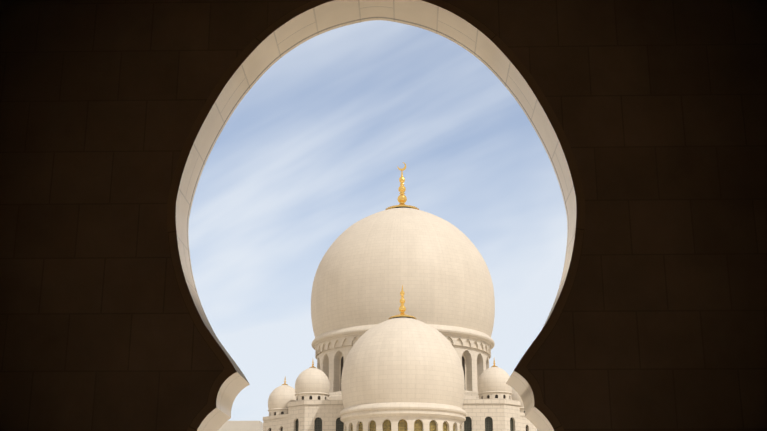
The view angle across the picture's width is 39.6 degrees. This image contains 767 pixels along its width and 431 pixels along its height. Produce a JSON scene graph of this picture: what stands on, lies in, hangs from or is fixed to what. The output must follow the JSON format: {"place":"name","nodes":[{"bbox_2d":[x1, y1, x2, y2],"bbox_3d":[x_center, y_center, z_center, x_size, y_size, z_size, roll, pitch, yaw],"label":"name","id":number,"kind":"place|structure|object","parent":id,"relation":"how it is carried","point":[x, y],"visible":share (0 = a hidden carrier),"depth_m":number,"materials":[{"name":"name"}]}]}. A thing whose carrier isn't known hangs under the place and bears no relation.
{"place":"outdoors","nodes":[
{"label":"outdoors","id":0,"kind":"place"},
{"bbox_2d":[218,421,262,430],"bbox_3d":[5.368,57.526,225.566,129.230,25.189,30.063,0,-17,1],"label":"wall","id":1,"kind":"structure","parent":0,"point":[242,426],"depth_m":215.37,"materials":[{"name":"beige stone"}]},
{"bbox_2d":[188,20,566,430],"label":"sky","id":2,"kind":"structure","parent":0,"point":[316,147],"materials":[{"name":"blue"}]},
{"bbox_2d":[0,0,766,430],"bbox_3d":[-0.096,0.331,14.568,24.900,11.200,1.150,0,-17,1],"label":"archway","id":3,"kind":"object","parent":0,"point":[648,120],"depth_m":14.18,"materials":[{"name":"beige stone"}]},
{"bbox_2d":[329,392,478,399],"bbox_3d":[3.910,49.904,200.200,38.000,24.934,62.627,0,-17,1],"label":"hall body","id":4,"kind":"structure","parent":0,"point":[334,394],"depth_m":173.63,"materials":[{"name":"stone"}]},
{"bbox_2d":[311,324,494,399],"bbox_3d":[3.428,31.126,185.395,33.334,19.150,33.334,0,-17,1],"label":"drum","id":5,"kind":"object","parent":4,"relation":"on","point":[332,348],"visible":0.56,"depth_m":177.32,"materials":[{"name":"stone"}]},
{"bbox_2d":[311,208,494,337],"bbox_3d":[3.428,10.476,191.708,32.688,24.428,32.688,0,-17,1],"label":"dome","id":6,"kind":"structure","parent":5,"relation":"on","point":[435,266],"depth_m":178.09,"materials":[{"name":"stone"}]},
{"bbox_2d":[385,162,418,209],"bbox_3d":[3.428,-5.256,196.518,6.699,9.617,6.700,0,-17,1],"label":"finial","id":7,"kind":"object","parent":6,"relation":"on","point":[402,198],"visible":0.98,"depth_m":195.73,"materials":[{"name":"gold metal"}]},
{"label":"ground","id":8,"kind":"structure","parent":0,"visible":0},
{"bbox_2d":[263,400,343,430],"bbox_3d":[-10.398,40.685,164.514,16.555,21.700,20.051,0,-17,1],"label":"wing","id":9,"kind":"structure","parent":8,"relation":"on","point":[315,415],"depth_m":157.93,"materials":[{"name":"beige stone"}]},
{"bbox_2d":[268,385,295,415],"bbox_3d":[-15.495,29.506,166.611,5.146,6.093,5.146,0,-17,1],"label":"dome","id":10,"kind":"structure","parent":9,"relation":"on","point":[280,397],"depth_m":164.68,"materials":[{"name":"stone"}]},
{"bbox_2d":[295,367,329,407],"bbox_3d":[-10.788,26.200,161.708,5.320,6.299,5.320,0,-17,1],"label":"dome","id":11,"kind":"structure","parent":9,"relation":"on","point":[312,383],"depth_m":159.74,"materials":[{"name":"stone"}]},
{"bbox_2d":[340,402,466,430],"bbox_3d":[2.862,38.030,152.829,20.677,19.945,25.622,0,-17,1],"label":"dome drum","id":12,"kind":"object","parent":8,"relation":"on","point":[403,416],"visible":0.98,"depth_m":146.37,"materials":[{"name":"stone"}]},
{"bbox_2d":[341,317,464,408],"bbox_3d":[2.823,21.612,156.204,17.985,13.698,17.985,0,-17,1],"label":"dome","id":13,"kind":"structure","parent":12,"relation":"on","point":[402,359],"depth_m":148.91,"materials":[{"name":"stone"}]},
{"bbox_2d":[388,285,416,319],"bbox_3d":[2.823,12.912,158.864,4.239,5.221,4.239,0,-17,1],"label":"finial","id":14,"kind":"object","parent":13,"relation":"on","point":[402,308],"visible":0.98,"depth_m":158.32,"materials":[{"name":"gold metal"}]},
{"bbox_2d":[462,399,537,430],"bbox_3d":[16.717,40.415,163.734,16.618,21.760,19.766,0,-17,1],"label":"wing","id":15,"kind":"structure","parent":8,"relation":"on","point":[494,415],"depth_m":157.26,"materials":[{"name":"beige stone"}]},
{"bbox_2d":[478,367,512,399],"bbox_3d":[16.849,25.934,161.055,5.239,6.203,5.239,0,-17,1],"label":"dome","id":16,"kind":"structure","parent":15,"relation":"on","point":[492,382],"depth_m":159.08,"materials":[{"name":"stone"}]},
{"bbox_2d":[511,388,524,412],"bbox_3d":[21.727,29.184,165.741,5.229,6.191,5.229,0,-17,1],"label":"dome","id":17,"kind":"structure","parent":15,"relation":"on","point":[515,396],"depth_m":163.61,"materials":[{"name":"stone"}]}
]}

